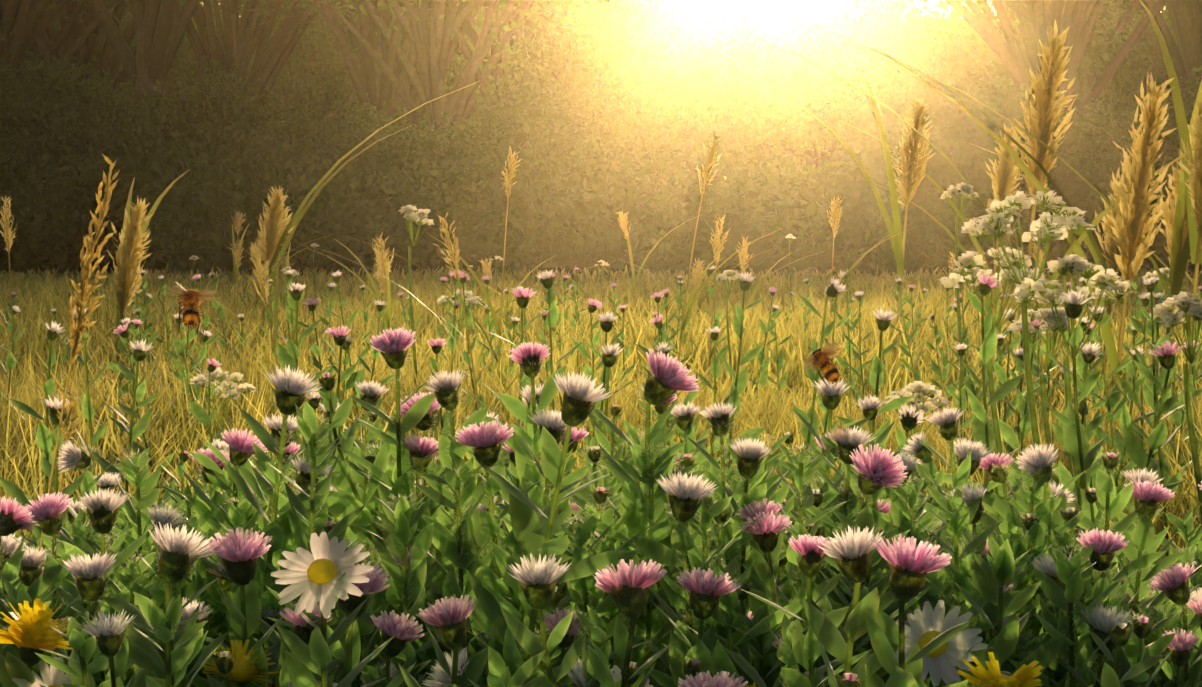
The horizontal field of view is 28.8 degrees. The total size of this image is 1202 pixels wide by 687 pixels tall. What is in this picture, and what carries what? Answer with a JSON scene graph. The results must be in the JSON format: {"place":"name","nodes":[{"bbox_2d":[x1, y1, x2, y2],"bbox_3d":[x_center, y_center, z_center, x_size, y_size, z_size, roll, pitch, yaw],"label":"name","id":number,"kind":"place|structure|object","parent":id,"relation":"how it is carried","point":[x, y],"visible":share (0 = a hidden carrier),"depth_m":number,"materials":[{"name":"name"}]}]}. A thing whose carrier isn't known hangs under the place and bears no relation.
{"place":"outdoors","nodes":[
{"label":"outdoors","id":0,"kind":"place"},
{"bbox_2d":[0,264,1201,564],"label":"meadow grass","id":1,"kind":"structure","parent":0,"point":[38,290],"depth_m":10.15,"materials":[{"name":"plant"}]},
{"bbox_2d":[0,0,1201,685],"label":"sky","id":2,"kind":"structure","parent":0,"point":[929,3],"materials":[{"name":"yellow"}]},
{"bbox_3d":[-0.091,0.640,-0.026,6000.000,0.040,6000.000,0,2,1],"label":"ground","id":3,"kind":"structure","parent":0,"visible":0},
{"bbox_2d":[0,12,54,62],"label":"tree","id":4,"kind":"object","parent":3,"relation":"on","point":[11,33],"visible":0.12,"depth_m":89.28,"materials":[{"name":"green plant"}]},
{"bbox_2d":[0,110,114,274],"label":"bush","id":5,"kind":"object","parent":3,"relation":"on","point":[28,204],"visible":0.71,"depth_m":75.73,"materials":[{"name":"green plant"}]},
{"bbox_2d":[26,0,134,71],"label":"tree","id":6,"kind":"object","parent":3,"relation":"on","point":[59,27],"visible":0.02,"depth_m":119.79,"materials":[{"name":"green plant"}]},
{"bbox_2d":[30,0,136,127],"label":"tree","id":7,"kind":"object","parent":3,"relation":"on","point":[98,46],"visible":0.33,"depth_m":103.61,"materials":[{"name":"brown plant"}]},
{"bbox_2d":[0,130,168,275],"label":"bush","id":8,"kind":"object","parent":3,"relation":"on","point":[81,171],"visible":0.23,"depth_m":76.78,"materials":[{"name":"green plant"}]},
{"bbox_2d":[47,0,128,44],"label":"tree","id":9,"kind":"object","parent":3,"relation":"on","point":[50,9],"visible":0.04,"depth_m":113.72,"materials":[{"name":"green plant"}]},
{"bbox_2d":[0,38,196,267],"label":"tree","id":10,"kind":"object","parent":3,"relation":"on","point":[107,100],"visible":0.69,"depth_m":80.50,"materials":[{"name":"green plant"}]},
{"bbox_2d":[0,0,208,104],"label":"tree","id":11,"kind":"object","parent":3,"relation":"on","point":[25,23],"visible":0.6,"depth_m":89.94,"materials":[{"name":"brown plant"}]},
{"bbox_2d":[59,139,222,277],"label":"bush","id":12,"kind":"object","parent":3,"relation":"on","point":[79,245],"visible":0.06,"depth_m":76.82,"materials":[{"name":"green plant"}]},
{"bbox_2d":[86,0,198,271],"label":"tree","id":13,"kind":"object","parent":3,"relation":"on","point":[150,66],"visible":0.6,"depth_m":88.74,"materials":[{"name":"brown plant"}]},
{"bbox_2d":[23,7,263,122],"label":"tree","id":14,"kind":"object","parent":3,"relation":"on","point":[182,76],"depth_m":120.12,"materials":[{"name":"green plant"}]},
{"bbox_2d":[125,2,212,60],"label":"tree","id":15,"kind":"object","parent":3,"relation":"on","point":[185,35],"depth_m":153.09,"materials":[{"name":"green plant"}]},
{"bbox_2d":[79,113,279,278],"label":"bush","id":16,"kind":"object","parent":3,"relation":"on","point":[202,205],"visible":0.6,"depth_m":75.62,"materials":[{"name":"green plant"}]},
{"bbox_2d":[116,50,308,166],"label":"bush","id":17,"kind":"object","parent":3,"relation":"on","point":[204,112],"visible":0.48,"depth_m":84.94,"materials":[{"name":"green plant"}]},
{"bbox_2d":[164,9,302,124],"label":"tree","id":18,"kind":"object","parent":3,"relation":"on","point":[217,37],"depth_m":147.34,"materials":[{"name":"green plant"}]},
{"bbox_2d":[93,0,391,163],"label":"tree","id":19,"kind":"object","parent":3,"relation":"on","point":[235,40],"visible":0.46,"depth_m":103.37,"materials":[{"name":"brown plant"}]},
{"bbox_2d":[205,263,308,274],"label":"bush","id":20,"kind":"object","parent":3,"relation":"on","point":[230,269],"depth_m":80.15,"materials":[{"name":"green plant"}]},
{"bbox_2d":[186,0,349,134],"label":"tree","id":21,"kind":"object","parent":3,"relation":"on","point":[257,45],"depth_m":147.99,"materials":[{"name":"green plant"}]},
{"bbox_2d":[206,91,370,173],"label":"bush","id":22,"kind":"object","parent":3,"relation":"on","point":[302,135],"visible":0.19,"depth_m":83.33,"materials":[{"name":"green plant"}]},
{"bbox_2d":[166,10,425,142],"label":"tree","id":23,"kind":"object","parent":3,"relation":"on","point":[322,83],"visible":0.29,"depth_m":124.17,"materials":[{"name":"green plant"}]},
{"bbox_2d":[192,117,421,277],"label":"bush","id":24,"kind":"object","parent":3,"relation":"on","point":[330,188],"visible":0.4,"depth_m":75.62,"materials":[{"name":"green plant"}]},
{"bbox_2d":[241,0,482,138],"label":"tree","id":25,"kind":"object","parent":3,"relation":"on","point":[414,94],"visible":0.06,"depth_m":107.24,"materials":[{"name":"brown plant"}]},
{"bbox_2d":[292,165,432,275],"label":"bush","id":26,"kind":"object","parent":3,"relation":"on","point":[405,267],"depth_m":78.29,"materials":[{"name":"green plant"}]},
{"bbox_2d":[283,93,494,185],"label":"bush","id":27,"kind":"object","parent":3,"relation":"on","point":[359,127],"visible":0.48,"depth_m":80.03,"materials":[{"name":"green plant"}]},
{"bbox_2d":[212,0,579,132],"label":"tree","id":28,"kind":"object","parent":3,"relation":"on","point":[365,32],"visible":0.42,"depth_m":94.69,"materials":[{"name":"brown plant"}]},
{"bbox_2d":[248,0,548,131],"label":"tree","id":29,"kind":"object","parent":3,"relation":"on","point":[458,54],"visible":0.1,"depth_m":119.79,"materials":[{"name":"green plant"}]},
{"bbox_2d":[304,132,528,276],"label":"bush","id":30,"kind":"object","parent":3,"relation":"on","point":[441,174],"visible":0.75,"depth_m":75.41,"materials":[{"name":"green plant"}]},
{"bbox_2d":[236,0,701,272],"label":"tree","id":31,"kind":"object","parent":3,"relation":"on","point":[426,18],"visible":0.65,"depth_m":92.46,"materials":[{"name":"brown plant"}]},
{"bbox_2d":[394,145,551,275],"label":"bush","id":32,"kind":"object","parent":3,"relation":"on","point":[494,265],"visible":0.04,"depth_m":78.17,"materials":[{"name":"green plant"}]},
{"bbox_2d":[424,13,565,143],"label":"tree","id":33,"kind":"object","parent":3,"relation":"on","point":[448,78],"visible":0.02,"depth_m":121.94,"materials":[{"name":"green plant"}]},
{"bbox_2d":[394,91,606,181],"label":"bush","id":34,"kind":"object","parent":3,"relation":"on","point":[489,126],"visible":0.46,"depth_m":81.37,"materials":[{"name":"green plant"}]},
{"bbox_2d":[327,0,679,130],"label":"tree","id":35,"kind":"object","parent":3,"relation":"on","point":[469,31],"visible":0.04,"depth_m":104.60,"materials":[{"name":"brown plant"}]},
{"bbox_2d":[455,124,633,276],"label":"bush","id":36,"kind":"object","parent":3,"relation":"on","point":[541,194],"visible":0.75,"depth_m":75.72,"materials":[{"name":"green plant"}]},
{"bbox_2d":[459,0,694,126],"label":"tree","id":37,"kind":"object","parent":3,"relation":"on","point":[582,9],"depth_m":145.24,"materials":[{"name":"green plant"}]},
{"bbox_2d":[461,0,710,269],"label":"tree","id":38,"kind":"object","parent":3,"relation":"on","point":[550,64],"visible":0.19,"depth_m":89.44,"materials":[{"name":"green plant"}]},
{"bbox_2d":[0,265,1201,686],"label":"grass","id":39,"kind":"structure","parent":3,"relation":"on","point":[824,581],"depth_m":1.23,"materials":[{"name":"green plant"}]},
{"bbox_2d":[167,281,218,334],"bbox_3d":[-0.253,-0.022,1.457,0.033,0.034,0.030,0,2,1],"label":"bee","id":40,"kind":"object","parent":39,"relation":"on","point":[191,313],"visible":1,"depth_m":1.45,"materials":[{"name":"orange"}]},
{"bbox_2d":[803,342,842,386],"bbox_3d":[0.134,0.013,1.409,0.025,0.028,0.026,0,2,1],"label":"bee","id":41,"kind":"object","parent":39,"relation":"on","point":[828,368],"visible":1,"depth_m":1.40,"materials":[{"name":"orange"}]},
{"bbox_2d":[0,0,1201,631],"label":"tall grass panicles","id":42,"kind":"object","parent":3,"relation":"on","point":[1130,234],"depth_m":6.67,"materials":[{"name":"plant"}]},
{"bbox_2d":[515,136,695,276],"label":"bush","id":43,"kind":"object","parent":3,"relation":"on","point":[610,202],"visible":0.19,"depth_m":76.47,"materials":[{"name":"green plant"}]},
{"bbox_2d":[522,72,705,271],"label":"tree","id":44,"kind":"object","parent":3,"relation":"on","point":[599,129],"visible":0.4,"depth_m":84.59,"materials":[{"name":"green plant"}]},
{"bbox_2d":[584,136,753,275],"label":"bush","id":45,"kind":"object","parent":3,"relation":"on","point":[658,217],"visible":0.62,"depth_m":76.04,"materials":[{"name":"green plant"}]},
{"bbox_2d":[566,66,816,181],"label":"bush","id":46,"kind":"object","parent":3,"relation":"on","point":[677,137],"visible":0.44,"depth_m":82.61,"materials":[{"name":"green plant"}]},
{"bbox_2d":[189,182,1201,531],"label":"white wildflowers","id":47,"kind":"object","parent":3,"relation":"on","point":[1183,308],"visible":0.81,"depth_m":3.85,"materials":[{"name":"white plant"}]},
{"bbox_2d":[666,161,812,276],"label":"bush","id":48,"kind":"object","parent":3,"relation":"on","point":[690,172],"visible":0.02,"depth_m":77.44,"materials":[{"name":"green plant"}]},
{"bbox_2d":[566,0,944,173],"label":"tree","id":49,"kind":"object","parent":3,"relation":"on","point":[691,42],"visible":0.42,"depth_m":85.42,"materials":[{"name":"green plant"}]},
{"bbox_2d":[665,130,929,276],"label":"bush","id":50,"kind":"object","parent":3,"relation":"on","point":[787,225],"visible":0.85,"depth_m":74.93,"materials":[{"name":"green plant"}]},
{"bbox_2d":[680,19,953,273],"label":"tree","id":51,"kind":"object","parent":3,"relation":"on","point":[781,133],"visible":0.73,"depth_m":79.93,"materials":[{"name":"green plant"}]},
{"bbox_2d":[746,122,940,275],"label":"bush","id":52,"kind":"object","parent":3,"relation":"on","point":[878,175],"visible":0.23,"depth_m":77.00,"materials":[{"name":"green plant"}]},
{"bbox_2d":[818,151,960,276],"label":"bush","id":53,"kind":"object","parent":3,"relation":"on","point":[886,254],"visible":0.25,"depth_m":75.11,"materials":[{"name":"green plant"}]},
{"bbox_2d":[772,0,1025,160],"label":"tree","id":54,"kind":"object","parent":3,"relation":"on","point":[966,53],"visible":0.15,"depth_m":91.45,"materials":[{"name":"green plant"}]},
{"bbox_2d":[794,43,1092,275],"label":"tree","id":55,"kind":"object","parent":3,"relation":"on","point":[954,123],"visible":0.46,"depth_m":79.08,"materials":[{"name":"green plant"}]},
{"bbox_2d":[880,153,1082,276],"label":"bush","id":56,"kind":"object","parent":3,"relation":"on","point":[936,242],"visible":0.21,"depth_m":75.11,"materials":[{"name":"green plant"}]},
{"bbox_2d":[827,0,1144,113],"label":"tree","id":57,"kind":"object","parent":3,"relation":"on","point":[1117,28],"visible":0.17,"depth_m":109.63,"materials":[{"name":"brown plant"}]},
{"bbox_2d":[798,0,1188,132],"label":"tree","id":58,"kind":"object","parent":3,"relation":"on","point":[1001,43],"visible":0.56,"depth_m":87.20,"materials":[{"name":"brown plant"}]},
{"bbox_2d":[867,0,1122,136],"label":"tree","id":59,"kind":"object","parent":3,"relation":"on","point":[957,20],"depth_m":110.94,"materials":[{"name":"green plant"}]},
{"bbox_2d":[897,78,1131,195],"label":"bush","id":60,"kind":"object","parent":3,"relation":"on","point":[1016,105],"visible":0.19,"depth_m":80.68,"materials":[{"name":"green plant"}]},
{"bbox_2d":[946,2,1091,113],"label":"bush","id":61,"kind":"object","parent":3,"relation":"on","point":[994,13],"depth_m":148.60,"materials":[{"name":"green plant"}]},
{"bbox_2d":[929,139,1113,274],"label":"bush","id":62,"kind":"object","parent":3,"relation":"on","point":[986,191],"visible":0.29,"depth_m":75.39,"materials":[{"name":"green plant"}]},
{"bbox_2d":[981,0,1167,119],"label":"tree","id":63,"kind":"object","parent":3,"relation":"on","point":[1083,61],"visible":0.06,"depth_m":120.83,"materials":[{"name":"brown plant"}]},
{"bbox_2d":[986,0,1185,27],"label":"tree","id":64,"kind":"object","parent":3,"relation":"on","point":[1130,2],"visible":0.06,"depth_m":120.35,"materials":[{"name":"green plant"}]},
{"bbox_2d":[1046,162,1160,275],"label":"tree","id":65,"kind":"object","parent":3,"relation":"on","point":[1083,194],"visible":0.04,"depth_m":77.11,"materials":[{"name":"green plant"}]},
{"bbox_2d":[1062,0,1168,136],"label":"tree","id":66,"kind":"object","parent":3,"relation":"on","point":[1141,11],"visible":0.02,"depth_m":141.45,"materials":[{"name":"green plant"}]},
{"bbox_2d":[1046,96,1189,199],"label":"bush","id":67,"kind":"object","parent":3,"relation":"on","point":[1166,143],"visible":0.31,"depth_m":80.71,"materials":[{"name":"green plant"}]},
{"bbox_2d":[1073,0,1190,121],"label":"bush","id":68,"kind":"object","parent":3,"relation":"on","point":[1146,57],"visible":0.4,"depth_m":107.40,"materials":[{"name":"green plant"}]},
{"bbox_2d":[1087,178,1201,276],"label":"bush","id":69,"kind":"object","parent":3,"relation":"on","point":[1158,247],"visible":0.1,"depth_m":76.10,"materials":[{"name":"green plant"}]},
{"bbox_2d":[1104,159,1200,267],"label":"tree","id":70,"kind":"object","parent":3,"relation":"on","point":[1164,180],"depth_m":80.08,"materials":[{"name":"green plant"}]},
{"bbox_2d":[1109,65,1201,158],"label":"tree","id":71,"kind":"object","parent":3,"relation":"on","point":[1189,101],"visible":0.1,"depth_m":83.06,"materials":[{"name":"green plant"}]},
{"bbox_2d":[1145,0,1201,94],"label":"tree","id":72,"kind":"object","parent":3,"relation":"on","point":[1178,55],"visible":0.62,"depth_m":88.89,"materials":[{"name":"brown plant"}]},
{"bbox_2d":[1150,164,1201,274],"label":"tree","id":73,"kind":"object","parent":3,"relation":"on","point":[1171,190],"depth_m":78.37,"materials":[{"name":"green plant"}]}
]}

